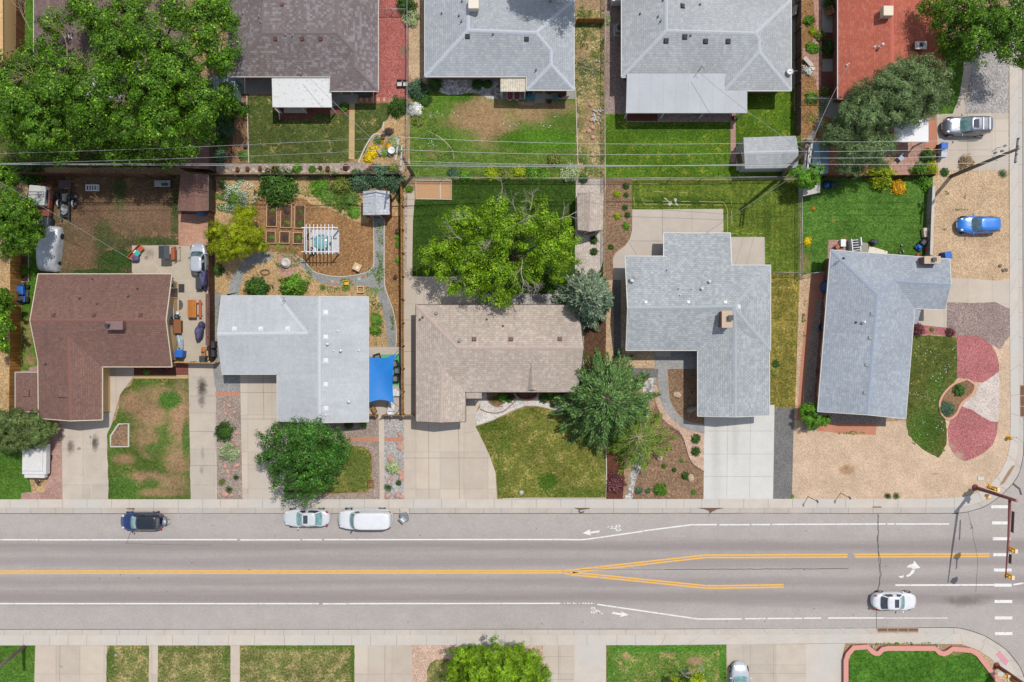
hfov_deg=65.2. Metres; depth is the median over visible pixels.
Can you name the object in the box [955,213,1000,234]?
parked car
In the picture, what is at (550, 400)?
planting bed
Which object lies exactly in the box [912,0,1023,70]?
elm tree
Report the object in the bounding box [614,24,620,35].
air conditioner
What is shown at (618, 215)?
shrub
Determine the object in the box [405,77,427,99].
shrub
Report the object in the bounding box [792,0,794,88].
walkway
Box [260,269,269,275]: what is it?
garden hose
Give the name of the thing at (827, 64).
patio
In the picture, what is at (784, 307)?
lawn
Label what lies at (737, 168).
shed apron
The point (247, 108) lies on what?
shrub
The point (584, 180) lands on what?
shrub
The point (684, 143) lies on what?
lawn
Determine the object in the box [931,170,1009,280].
gravel bed
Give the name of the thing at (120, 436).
planter bed
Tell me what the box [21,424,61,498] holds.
paver strip
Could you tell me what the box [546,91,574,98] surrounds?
patio
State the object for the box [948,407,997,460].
red rock bed
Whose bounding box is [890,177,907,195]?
shrub
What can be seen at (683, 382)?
mulch bed
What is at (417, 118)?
shrub
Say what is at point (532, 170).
shrub
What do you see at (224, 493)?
rock
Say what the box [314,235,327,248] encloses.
patio table
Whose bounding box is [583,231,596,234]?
door
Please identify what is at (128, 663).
lawn
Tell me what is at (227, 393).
stepping slabs
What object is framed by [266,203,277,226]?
raised bed
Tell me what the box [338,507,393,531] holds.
parked van
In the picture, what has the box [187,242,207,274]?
parked car
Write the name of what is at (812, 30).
shrub
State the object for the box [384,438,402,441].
stepping slabs
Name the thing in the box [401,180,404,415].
wood fence
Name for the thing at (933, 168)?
shrub
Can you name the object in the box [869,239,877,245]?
rubbish bag
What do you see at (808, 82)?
garden bed
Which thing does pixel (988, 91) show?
gravel bed
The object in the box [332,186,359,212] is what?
shrub
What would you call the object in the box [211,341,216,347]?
wheelie bin
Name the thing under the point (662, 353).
porch slab
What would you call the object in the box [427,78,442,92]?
shrub
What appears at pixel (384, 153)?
shrub
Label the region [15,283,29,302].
lawn tractor
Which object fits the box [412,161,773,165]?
overhead wire
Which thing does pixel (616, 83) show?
gravel strip
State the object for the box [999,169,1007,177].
shrub
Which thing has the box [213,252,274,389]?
gravel path
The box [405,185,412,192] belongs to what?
shrub
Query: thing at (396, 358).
deck mat
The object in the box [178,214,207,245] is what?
patio
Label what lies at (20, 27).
wood fence
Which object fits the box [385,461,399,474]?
shrub
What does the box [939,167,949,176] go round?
shrub
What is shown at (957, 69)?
lawn
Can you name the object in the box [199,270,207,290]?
covered umbrella
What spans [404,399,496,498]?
driveway
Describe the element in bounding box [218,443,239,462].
shrub
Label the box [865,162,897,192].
shrub
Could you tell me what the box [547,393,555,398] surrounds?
shrub
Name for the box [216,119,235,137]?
shrub
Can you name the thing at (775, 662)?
driveway
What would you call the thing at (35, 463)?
camper trailer
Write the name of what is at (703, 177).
chain link fence
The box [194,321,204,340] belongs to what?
covered grill
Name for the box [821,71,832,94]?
patio
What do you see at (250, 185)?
flower patch
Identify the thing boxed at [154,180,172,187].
utility cart
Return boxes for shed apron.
[736,146,738,169]
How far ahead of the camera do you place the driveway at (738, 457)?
79.99 m
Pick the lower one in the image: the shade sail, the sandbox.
the shade sail
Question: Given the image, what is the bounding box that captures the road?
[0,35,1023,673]
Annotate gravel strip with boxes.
[409,0,425,83]
[575,179,602,276]
[606,0,626,113]
[613,280,620,356]
[625,107,730,121]
[632,368,657,376]
[773,408,793,498]
[802,297,821,429]
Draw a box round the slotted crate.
[85,184,98,190]
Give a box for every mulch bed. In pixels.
[255,198,372,275]
[606,179,631,279]
[628,402,703,498]
[668,369,703,423]
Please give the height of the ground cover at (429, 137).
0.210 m
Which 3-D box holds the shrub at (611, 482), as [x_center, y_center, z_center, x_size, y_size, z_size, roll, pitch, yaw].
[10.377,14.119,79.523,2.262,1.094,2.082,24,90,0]
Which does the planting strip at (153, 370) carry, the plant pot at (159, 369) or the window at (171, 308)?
the plant pot at (159, 369)
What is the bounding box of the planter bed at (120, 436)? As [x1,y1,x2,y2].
[111,424,127,445]
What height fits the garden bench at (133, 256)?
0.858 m
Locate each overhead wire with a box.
[0,137,392,153]
[0,149,395,163]
[0,164,404,165]
[0,182,129,258]
[6,163,402,163]
[303,72,396,162]
[400,149,800,154]
[403,163,704,165]
[405,137,811,143]
[405,163,795,166]
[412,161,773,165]
[698,71,803,149]
[706,170,802,232]
[812,66,847,140]
[812,138,1016,141]
[814,146,1010,151]
[836,162,1004,164]
[888,154,1008,157]
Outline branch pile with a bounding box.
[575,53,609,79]
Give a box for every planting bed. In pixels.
[486,393,504,405]
[503,393,536,398]
[538,393,565,401]
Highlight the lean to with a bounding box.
[15,372,37,411]
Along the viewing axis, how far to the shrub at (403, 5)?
79.51 m
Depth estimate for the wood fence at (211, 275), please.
79.07 m
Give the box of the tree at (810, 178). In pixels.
[789,162,826,189]
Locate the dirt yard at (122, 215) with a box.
[27,175,190,272]
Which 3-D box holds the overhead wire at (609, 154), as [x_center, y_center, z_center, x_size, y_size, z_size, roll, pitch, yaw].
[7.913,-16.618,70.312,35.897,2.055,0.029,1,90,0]
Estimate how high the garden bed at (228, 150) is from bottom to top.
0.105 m
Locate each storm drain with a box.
[877,628,918,632]
[1019,385,1023,416]
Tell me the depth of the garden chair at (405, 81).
79.54 m
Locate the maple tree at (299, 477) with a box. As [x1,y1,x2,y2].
[254,413,353,507]
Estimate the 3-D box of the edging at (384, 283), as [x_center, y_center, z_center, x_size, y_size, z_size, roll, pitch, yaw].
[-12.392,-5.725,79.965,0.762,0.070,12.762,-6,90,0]
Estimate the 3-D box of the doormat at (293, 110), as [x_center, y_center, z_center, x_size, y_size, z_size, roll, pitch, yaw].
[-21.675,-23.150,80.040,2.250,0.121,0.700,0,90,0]
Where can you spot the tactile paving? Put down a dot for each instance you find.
(1002, 657)
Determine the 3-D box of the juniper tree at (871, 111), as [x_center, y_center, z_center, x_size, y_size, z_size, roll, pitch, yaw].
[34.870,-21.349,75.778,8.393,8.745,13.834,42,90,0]
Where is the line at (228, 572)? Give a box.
[0,553,988,588]
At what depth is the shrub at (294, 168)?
79.77 m
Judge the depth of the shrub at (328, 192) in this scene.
79.78 m
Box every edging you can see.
[110,423,129,446]
[246,96,248,162]
[297,220,373,276]
[325,445,372,495]
[358,122,384,162]
[384,220,396,346]
[415,180,451,199]
[430,131,453,158]
[480,399,516,413]
[502,445,606,498]
[513,393,539,400]
[575,87,577,159]
[670,428,703,471]
[938,378,975,419]
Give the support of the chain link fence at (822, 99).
on the ground at (592, 4)
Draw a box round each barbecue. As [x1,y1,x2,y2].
[358,92,370,97]
[525,91,534,99]
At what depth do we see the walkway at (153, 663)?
80.00 m
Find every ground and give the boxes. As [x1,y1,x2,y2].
[0,0,1008,498]
[34,643,1007,681]
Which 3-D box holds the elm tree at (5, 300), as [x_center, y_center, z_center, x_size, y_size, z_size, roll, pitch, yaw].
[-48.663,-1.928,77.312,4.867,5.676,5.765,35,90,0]
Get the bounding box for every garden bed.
[21,251,27,281]
[34,176,64,188]
[214,175,402,346]
[215,94,248,163]
[232,98,248,163]
[358,107,408,167]
[606,280,634,377]
[627,114,657,120]
[801,0,843,137]
[822,32,832,58]
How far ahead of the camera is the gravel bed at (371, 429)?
79.99 m
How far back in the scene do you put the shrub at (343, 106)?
79.73 m
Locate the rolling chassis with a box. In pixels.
[55,180,77,218]
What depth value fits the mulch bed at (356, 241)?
79.99 m
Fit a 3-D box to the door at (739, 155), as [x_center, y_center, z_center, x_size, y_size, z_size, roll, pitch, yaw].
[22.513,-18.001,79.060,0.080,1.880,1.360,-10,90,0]
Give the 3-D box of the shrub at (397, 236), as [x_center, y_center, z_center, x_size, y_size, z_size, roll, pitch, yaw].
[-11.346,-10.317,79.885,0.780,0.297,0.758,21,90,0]
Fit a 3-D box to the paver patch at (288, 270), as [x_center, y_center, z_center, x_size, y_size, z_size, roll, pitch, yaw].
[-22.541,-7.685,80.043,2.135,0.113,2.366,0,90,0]
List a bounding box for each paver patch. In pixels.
[176,361,187,374]
[276,253,296,275]
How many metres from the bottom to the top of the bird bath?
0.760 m
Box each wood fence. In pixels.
[8,252,20,411]
[14,0,24,50]
[18,172,174,178]
[172,361,219,363]
[207,172,214,360]
[210,174,401,177]
[381,414,401,416]
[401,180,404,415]
[576,18,604,23]
[794,0,801,136]
[822,174,935,178]
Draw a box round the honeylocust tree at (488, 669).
[442,634,553,681]
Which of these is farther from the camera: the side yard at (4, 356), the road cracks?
the road cracks
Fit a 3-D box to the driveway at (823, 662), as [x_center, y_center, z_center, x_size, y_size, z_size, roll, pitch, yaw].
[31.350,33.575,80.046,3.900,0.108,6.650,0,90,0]
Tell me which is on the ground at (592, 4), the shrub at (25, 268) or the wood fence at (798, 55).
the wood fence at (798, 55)
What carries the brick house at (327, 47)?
on the ground at (592, 4)
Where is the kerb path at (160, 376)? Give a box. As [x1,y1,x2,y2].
[134,375,187,378]
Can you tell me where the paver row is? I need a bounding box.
[357,97,387,102]
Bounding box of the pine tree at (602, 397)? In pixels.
[550,347,662,453]
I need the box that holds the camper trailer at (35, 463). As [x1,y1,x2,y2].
[22,443,51,485]
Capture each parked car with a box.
[121,511,169,532]
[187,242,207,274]
[283,508,330,529]
[729,660,751,681]
[940,114,992,136]
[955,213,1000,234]
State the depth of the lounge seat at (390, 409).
79.62 m
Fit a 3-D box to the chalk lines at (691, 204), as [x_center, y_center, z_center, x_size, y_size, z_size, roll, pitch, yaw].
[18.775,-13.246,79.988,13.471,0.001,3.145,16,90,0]
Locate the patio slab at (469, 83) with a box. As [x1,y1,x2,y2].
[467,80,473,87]
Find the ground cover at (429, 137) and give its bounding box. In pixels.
[215,5,967,644]
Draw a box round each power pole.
[0,645,25,667]
[395,136,414,176]
[779,141,813,177]
[949,137,1019,177]
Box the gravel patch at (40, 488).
[30,475,48,492]
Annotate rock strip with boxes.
[216,164,402,172]
[404,194,406,275]
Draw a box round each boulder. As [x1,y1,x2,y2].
[673,392,681,397]
[686,406,696,412]
[687,474,693,481]
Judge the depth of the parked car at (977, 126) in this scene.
78.72 m
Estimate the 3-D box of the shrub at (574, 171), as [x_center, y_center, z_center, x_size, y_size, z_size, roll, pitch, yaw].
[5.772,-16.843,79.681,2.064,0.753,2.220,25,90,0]
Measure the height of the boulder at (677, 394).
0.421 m
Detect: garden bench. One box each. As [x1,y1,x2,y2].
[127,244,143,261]
[802,56,812,66]
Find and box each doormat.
[178,284,183,291]
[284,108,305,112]
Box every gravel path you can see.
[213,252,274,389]
[299,218,395,346]
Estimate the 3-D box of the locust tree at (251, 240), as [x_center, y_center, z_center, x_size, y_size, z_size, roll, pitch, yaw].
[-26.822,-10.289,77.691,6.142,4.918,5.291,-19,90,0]
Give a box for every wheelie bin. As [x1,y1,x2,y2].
[174,350,186,357]
[199,356,207,361]
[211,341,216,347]
[211,350,216,356]
[936,142,947,150]
[936,151,946,158]
[939,251,952,258]
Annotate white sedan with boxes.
[870,590,915,612]
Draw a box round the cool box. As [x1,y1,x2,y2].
[839,239,845,246]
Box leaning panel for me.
[792,4,797,16]
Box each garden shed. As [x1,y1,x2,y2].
[0,0,17,68]
[176,137,215,172]
[177,174,215,213]
[212,75,241,102]
[363,190,391,218]
[576,192,603,234]
[736,136,797,171]
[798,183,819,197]
[806,142,828,175]
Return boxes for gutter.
[0,0,1023,512]
[0,628,1023,681]
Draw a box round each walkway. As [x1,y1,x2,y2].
[149,646,157,681]
[230,646,239,681]
[349,103,354,158]
[379,414,383,498]
[406,191,413,275]
[582,328,583,367]
[654,351,704,432]
[731,113,735,161]
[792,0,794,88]
[797,274,823,419]
[803,0,821,89]
[803,96,839,142]
[816,424,876,434]
[953,35,970,113]
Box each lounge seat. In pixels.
[387,404,394,414]
[393,388,400,396]
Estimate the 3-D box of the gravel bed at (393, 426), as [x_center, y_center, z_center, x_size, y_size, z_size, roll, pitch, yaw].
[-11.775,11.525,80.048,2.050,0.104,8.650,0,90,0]
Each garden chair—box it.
[396,79,402,86]
[402,79,408,86]
[552,94,557,101]
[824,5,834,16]
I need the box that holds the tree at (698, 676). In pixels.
[669,661,705,681]
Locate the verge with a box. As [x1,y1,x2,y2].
[961,645,1006,681]
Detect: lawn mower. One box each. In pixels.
[823,181,841,188]
[913,235,929,251]
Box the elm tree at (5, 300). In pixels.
[0,287,16,353]
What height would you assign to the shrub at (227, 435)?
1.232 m
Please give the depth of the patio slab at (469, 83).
79.99 m
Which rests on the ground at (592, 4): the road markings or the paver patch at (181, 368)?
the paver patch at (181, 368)
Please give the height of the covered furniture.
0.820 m
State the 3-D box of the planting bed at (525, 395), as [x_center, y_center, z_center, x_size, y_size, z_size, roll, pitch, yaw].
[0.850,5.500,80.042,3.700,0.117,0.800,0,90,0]
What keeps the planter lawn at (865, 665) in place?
on the ground at (942, 646)
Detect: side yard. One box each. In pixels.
[0,253,21,410]
[584,312,605,371]
[794,274,811,426]
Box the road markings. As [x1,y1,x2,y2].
[0,505,1023,634]
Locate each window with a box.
[45,189,48,202]
[168,305,173,325]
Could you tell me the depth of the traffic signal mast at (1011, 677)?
77.65 m
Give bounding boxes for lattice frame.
[848,237,861,251]
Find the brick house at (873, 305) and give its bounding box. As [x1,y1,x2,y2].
[814,249,951,418]
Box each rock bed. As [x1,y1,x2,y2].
[429,78,500,98]
[475,293,561,303]
[625,377,655,498]
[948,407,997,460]
[957,335,998,381]
[963,371,999,421]
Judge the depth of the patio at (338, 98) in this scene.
79.99 m
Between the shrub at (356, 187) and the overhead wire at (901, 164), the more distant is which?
the shrub at (356, 187)
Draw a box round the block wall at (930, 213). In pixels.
[925,186,934,255]
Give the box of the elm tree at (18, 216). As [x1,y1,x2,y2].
[0,158,46,259]
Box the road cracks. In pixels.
[99,483,1021,626]
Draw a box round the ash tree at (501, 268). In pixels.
[412,178,593,310]
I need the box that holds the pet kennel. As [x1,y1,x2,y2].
[921,228,928,237]
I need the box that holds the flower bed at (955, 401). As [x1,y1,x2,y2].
[941,380,972,417]
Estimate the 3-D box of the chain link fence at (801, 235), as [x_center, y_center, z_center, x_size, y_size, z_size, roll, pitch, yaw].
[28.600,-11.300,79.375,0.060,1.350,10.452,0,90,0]
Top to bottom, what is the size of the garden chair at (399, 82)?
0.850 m
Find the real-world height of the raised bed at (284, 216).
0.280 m
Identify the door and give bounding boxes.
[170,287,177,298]
[370,215,382,218]
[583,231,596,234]
[736,150,743,167]
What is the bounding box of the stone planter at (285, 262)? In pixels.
[281,258,290,267]
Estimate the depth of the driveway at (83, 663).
80.00 m
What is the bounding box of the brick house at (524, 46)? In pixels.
[424,0,574,98]
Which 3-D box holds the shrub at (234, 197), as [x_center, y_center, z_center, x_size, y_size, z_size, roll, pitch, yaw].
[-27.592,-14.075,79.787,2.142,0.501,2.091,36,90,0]
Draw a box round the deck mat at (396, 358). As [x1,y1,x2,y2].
[381,355,399,385]
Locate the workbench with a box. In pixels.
[201,347,207,356]
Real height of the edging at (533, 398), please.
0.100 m
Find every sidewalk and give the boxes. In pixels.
[0,4,1018,507]
[0,634,1015,681]
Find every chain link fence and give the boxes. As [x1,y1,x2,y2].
[380,8,406,13]
[407,7,408,160]
[409,177,604,179]
[604,0,605,272]
[606,176,798,179]
[798,188,802,279]
[803,98,836,101]
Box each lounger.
[507,92,512,100]
[514,92,519,100]
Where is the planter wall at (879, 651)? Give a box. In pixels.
[842,644,1000,681]
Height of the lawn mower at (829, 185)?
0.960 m
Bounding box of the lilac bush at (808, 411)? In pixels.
[799,401,830,430]
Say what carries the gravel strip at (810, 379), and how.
on the ground at (592, 4)
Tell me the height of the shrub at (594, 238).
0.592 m
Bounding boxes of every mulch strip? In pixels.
[384,216,400,346]
[914,324,955,335]
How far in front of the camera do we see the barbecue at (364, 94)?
79.17 m
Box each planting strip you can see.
[134,367,175,374]
[606,438,624,498]
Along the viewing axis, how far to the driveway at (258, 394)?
79.99 m
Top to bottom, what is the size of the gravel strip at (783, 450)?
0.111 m
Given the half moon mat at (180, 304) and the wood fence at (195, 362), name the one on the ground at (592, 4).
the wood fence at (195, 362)
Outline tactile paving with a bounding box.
[996,651,1008,664]
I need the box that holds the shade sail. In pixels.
[369,348,400,406]
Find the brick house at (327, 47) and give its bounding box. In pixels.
[228,0,378,119]
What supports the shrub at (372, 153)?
on the garden bed at (399, 126)
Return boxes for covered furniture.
[196,277,203,289]
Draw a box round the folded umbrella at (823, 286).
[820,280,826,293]
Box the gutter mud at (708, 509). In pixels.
[126,507,881,512]
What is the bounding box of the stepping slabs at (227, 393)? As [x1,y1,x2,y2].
[215,392,239,395]
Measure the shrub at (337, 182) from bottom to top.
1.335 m
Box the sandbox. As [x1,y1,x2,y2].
[416,181,450,198]
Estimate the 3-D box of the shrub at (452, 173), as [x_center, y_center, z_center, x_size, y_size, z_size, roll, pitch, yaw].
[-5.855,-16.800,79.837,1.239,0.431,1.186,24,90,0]
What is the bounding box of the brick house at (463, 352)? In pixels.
[415,304,583,422]
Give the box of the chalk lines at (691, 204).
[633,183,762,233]
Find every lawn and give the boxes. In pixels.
[0,31,214,167]
[0,441,31,498]
[0,645,34,681]
[21,248,38,369]
[25,0,32,69]
[106,645,148,681]
[107,379,190,498]
[158,645,230,681]
[240,645,354,681]
[248,96,349,163]
[300,445,371,493]
[354,103,391,158]
[410,90,576,177]
[412,179,602,293]
[427,659,478,681]
[476,407,605,498]
[575,10,603,177]
[606,113,800,178]
[606,644,726,681]
[631,180,800,271]
[744,89,793,136]
[770,272,799,407]
[801,176,932,274]
[849,649,994,681]
[905,335,956,457]
[935,53,963,113]
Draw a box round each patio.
[132,245,209,361]
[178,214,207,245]
[222,75,271,93]
[280,108,330,118]
[332,92,357,105]
[332,106,348,113]
[369,347,401,413]
[404,276,474,413]
[502,91,531,98]
[535,93,545,102]
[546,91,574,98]
[613,209,722,279]
[731,237,764,264]
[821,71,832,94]
[822,0,832,31]
[822,120,937,175]
[823,59,832,70]
[828,240,848,257]
[852,241,868,251]
[868,142,924,174]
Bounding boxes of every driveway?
[34,646,106,681]
[59,367,133,498]
[189,361,216,498]
[240,375,286,498]
[354,645,411,681]
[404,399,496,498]
[543,645,573,681]
[574,645,605,681]
[704,405,774,498]
[727,644,805,681]
[806,644,844,681]
[937,113,1008,169]
[948,278,1009,308]
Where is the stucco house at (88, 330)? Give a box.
[29,273,177,420]
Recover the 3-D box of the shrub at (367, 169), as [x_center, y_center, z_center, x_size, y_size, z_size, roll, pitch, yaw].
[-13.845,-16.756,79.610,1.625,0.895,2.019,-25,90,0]
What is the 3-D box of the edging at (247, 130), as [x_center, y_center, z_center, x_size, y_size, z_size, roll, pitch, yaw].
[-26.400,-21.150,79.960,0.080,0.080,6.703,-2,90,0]
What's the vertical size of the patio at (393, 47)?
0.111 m
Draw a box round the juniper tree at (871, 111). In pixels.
[817,50,955,179]
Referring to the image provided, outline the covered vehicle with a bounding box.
[36,226,63,272]
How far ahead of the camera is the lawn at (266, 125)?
79.99 m
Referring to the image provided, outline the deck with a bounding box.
[310,230,338,252]
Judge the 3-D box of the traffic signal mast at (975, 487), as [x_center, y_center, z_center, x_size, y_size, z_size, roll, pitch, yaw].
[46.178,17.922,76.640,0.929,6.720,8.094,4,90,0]
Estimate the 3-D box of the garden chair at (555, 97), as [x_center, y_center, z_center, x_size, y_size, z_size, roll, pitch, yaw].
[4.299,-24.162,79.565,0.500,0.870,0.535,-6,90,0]
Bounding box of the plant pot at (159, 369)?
[157,367,162,372]
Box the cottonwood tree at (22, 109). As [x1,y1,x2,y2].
[0,0,134,166]
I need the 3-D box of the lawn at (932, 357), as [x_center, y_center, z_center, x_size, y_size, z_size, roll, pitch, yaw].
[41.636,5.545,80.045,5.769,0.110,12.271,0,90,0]
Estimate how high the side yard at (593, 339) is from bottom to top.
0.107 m
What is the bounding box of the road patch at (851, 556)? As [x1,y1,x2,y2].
[847,553,854,561]
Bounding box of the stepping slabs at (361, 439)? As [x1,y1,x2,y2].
[345,437,377,441]
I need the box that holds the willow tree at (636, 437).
[606,399,675,475]
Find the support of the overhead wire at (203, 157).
attached to the power pole at (411, 172)
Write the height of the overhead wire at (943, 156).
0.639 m
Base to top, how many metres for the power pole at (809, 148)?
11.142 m
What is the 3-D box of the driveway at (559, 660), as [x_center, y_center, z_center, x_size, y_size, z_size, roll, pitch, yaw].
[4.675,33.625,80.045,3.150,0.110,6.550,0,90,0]
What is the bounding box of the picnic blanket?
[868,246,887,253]
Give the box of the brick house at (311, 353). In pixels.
[217,295,368,422]
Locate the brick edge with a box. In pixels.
[518,101,533,104]
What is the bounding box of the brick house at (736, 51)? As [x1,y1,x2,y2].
[621,0,797,118]
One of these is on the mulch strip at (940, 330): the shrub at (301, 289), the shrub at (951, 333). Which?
the shrub at (951, 333)
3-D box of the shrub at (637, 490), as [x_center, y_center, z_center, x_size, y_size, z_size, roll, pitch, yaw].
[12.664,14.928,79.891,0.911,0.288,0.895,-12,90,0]
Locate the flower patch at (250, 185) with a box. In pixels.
[218,177,256,211]
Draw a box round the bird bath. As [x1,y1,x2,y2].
[388,147,394,153]
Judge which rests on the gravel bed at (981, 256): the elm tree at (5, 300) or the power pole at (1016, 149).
the power pole at (1016, 149)
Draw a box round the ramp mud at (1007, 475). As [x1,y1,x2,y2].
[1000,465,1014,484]
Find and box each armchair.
[373,353,380,357]
[393,359,398,366]
[393,375,398,381]
[394,367,400,373]
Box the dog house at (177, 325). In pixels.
[173,319,182,332]
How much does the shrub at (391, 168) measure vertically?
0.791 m
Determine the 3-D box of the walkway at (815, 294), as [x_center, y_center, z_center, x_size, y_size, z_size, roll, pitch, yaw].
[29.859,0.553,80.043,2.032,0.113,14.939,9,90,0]
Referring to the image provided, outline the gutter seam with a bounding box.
[0,42,1023,675]
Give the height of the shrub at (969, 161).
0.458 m
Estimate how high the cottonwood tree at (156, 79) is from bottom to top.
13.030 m
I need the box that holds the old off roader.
[28,185,56,227]
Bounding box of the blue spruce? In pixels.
[550,267,614,330]
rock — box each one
[221,491,227,496]
[387,455,393,461]
[397,444,402,449]
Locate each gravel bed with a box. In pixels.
[216,375,239,391]
[216,396,241,498]
[283,415,379,498]
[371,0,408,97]
[384,416,403,498]
[412,645,542,681]
[475,393,577,424]
[635,351,654,367]
[653,385,703,470]
[792,336,1010,498]
[820,412,885,425]
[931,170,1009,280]
[945,302,1009,349]
[965,24,1008,112]
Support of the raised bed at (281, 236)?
on the mulch bed at (356, 241)
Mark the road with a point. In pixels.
(824, 589)
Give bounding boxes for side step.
[29,366,36,371]
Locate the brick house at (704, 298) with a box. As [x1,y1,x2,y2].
[624,232,770,416]
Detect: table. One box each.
[188,300,201,317]
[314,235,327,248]
[352,262,361,271]
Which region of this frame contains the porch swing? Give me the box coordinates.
[159,245,180,260]
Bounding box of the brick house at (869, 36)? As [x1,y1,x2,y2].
[833,0,945,147]
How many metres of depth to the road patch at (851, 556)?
80.11 m
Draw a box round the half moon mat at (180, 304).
[179,300,182,309]
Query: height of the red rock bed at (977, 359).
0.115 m
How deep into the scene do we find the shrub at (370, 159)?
79.76 m
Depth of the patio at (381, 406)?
79.99 m
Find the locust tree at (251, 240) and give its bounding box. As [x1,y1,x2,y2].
[203,203,270,263]
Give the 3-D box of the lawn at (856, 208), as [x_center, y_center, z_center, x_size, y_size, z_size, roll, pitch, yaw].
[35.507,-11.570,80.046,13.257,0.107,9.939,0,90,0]
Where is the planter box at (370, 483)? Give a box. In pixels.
[368,480,373,487]
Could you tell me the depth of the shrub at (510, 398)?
79.75 m
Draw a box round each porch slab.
[655,351,670,356]
[918,307,946,327]
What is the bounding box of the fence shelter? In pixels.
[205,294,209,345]
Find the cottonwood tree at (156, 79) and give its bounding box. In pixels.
[56,0,246,173]
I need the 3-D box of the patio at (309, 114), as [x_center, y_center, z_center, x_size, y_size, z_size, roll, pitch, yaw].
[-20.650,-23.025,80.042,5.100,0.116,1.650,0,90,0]
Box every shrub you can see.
[0,158,22,186]
[18,161,45,186]
[20,264,29,276]
[211,104,234,127]
[213,133,228,149]
[213,419,235,442]
[214,149,227,164]
[214,262,224,276]
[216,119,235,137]
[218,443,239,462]
[225,190,244,208]
[237,150,247,160]
[238,102,250,116]
[243,274,273,294]
[254,166,299,210]
[278,272,309,295]
[292,163,302,173]
[308,176,329,200]
[309,166,315,172]
[318,187,336,205]
[329,172,352,197]
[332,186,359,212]
[339,102,348,111]
[341,284,350,291]
[342,164,349,170]
[344,423,353,429]
[347,206,360,219]
[348,169,374,192]
[363,152,375,164]
[364,164,379,179]
[366,144,381,158]
[366,164,393,189]
[369,325,381,335]
[370,313,383,326]
[374,135,381,144]
[380,147,390,156]
[383,127,393,135]
[383,170,406,194]
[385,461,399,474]
[386,164,401,178]
[387,95,409,118]
[387,135,400,146]
[393,145,403,155]
[395,0,418,14]
[395,234,400,241]
[395,241,400,248]
[395,256,400,263]
[401,9,419,27]
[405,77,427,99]
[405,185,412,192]
[407,101,423,116]
[411,114,423,125]
[418,92,432,107]
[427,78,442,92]
[447,167,458,176]
[459,170,470,182]
[471,79,483,90]
[483,80,492,88]
[484,164,500,181]
[497,393,507,402]
[500,167,511,179]
[505,394,514,402]
[512,164,525,178]
[524,164,538,180]
[537,167,549,179]
[538,393,548,403]
[546,151,560,167]
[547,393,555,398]
[560,160,579,182]
[578,174,588,183]
[590,236,598,244]
[590,248,597,254]
[604,15,611,24]
[607,472,626,493]
[613,212,620,219]
[614,191,620,197]
[621,222,628,230]
[634,486,642,494]
[652,482,667,496]
[681,471,687,479]
[690,433,700,443]
[691,446,701,455]
[772,360,779,367]
[802,65,814,76]
[803,15,813,26]
[804,91,818,105]
[804,236,811,246]
[805,41,815,53]
[809,27,816,35]
[810,43,819,54]
[813,29,826,42]
[819,40,833,56]
[820,86,831,96]
[822,0,834,8]
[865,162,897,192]
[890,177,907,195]
[909,160,930,183]
[913,322,925,337]
[919,148,935,164]
[919,179,933,193]
[925,161,938,176]
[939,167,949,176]
[939,401,954,416]
[946,328,955,336]
[951,383,964,396]
[958,154,975,170]
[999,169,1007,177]
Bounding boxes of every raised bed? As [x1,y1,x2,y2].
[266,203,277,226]
[266,231,275,243]
[279,231,289,243]
[280,204,291,227]
[293,232,303,243]
[294,205,305,228]
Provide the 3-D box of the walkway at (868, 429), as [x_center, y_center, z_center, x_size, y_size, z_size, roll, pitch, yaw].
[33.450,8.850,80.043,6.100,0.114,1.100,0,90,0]
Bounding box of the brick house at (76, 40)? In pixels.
[33,0,188,107]
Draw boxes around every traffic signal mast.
[972,484,1018,579]
[993,662,1022,681]
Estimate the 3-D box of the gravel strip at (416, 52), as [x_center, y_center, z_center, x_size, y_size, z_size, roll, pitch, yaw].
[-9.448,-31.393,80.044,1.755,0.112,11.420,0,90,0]
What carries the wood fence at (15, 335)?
on the ground at (592, 4)
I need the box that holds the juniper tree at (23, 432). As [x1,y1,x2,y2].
[0,407,58,453]
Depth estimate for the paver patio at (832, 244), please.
79.98 m
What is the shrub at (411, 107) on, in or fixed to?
on the lawn at (462, 119)
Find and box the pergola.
[301,224,339,253]
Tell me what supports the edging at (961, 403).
on the flower bed at (955, 401)
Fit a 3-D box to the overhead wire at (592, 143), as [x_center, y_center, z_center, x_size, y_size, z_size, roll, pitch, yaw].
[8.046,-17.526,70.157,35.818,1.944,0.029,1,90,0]
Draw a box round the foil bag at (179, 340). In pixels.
[176,333,183,349]
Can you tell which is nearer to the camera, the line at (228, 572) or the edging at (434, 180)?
the edging at (434, 180)
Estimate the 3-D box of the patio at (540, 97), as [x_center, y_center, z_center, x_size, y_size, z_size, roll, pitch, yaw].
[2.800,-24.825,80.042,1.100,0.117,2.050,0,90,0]
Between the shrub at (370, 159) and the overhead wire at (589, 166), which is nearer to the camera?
the overhead wire at (589, 166)

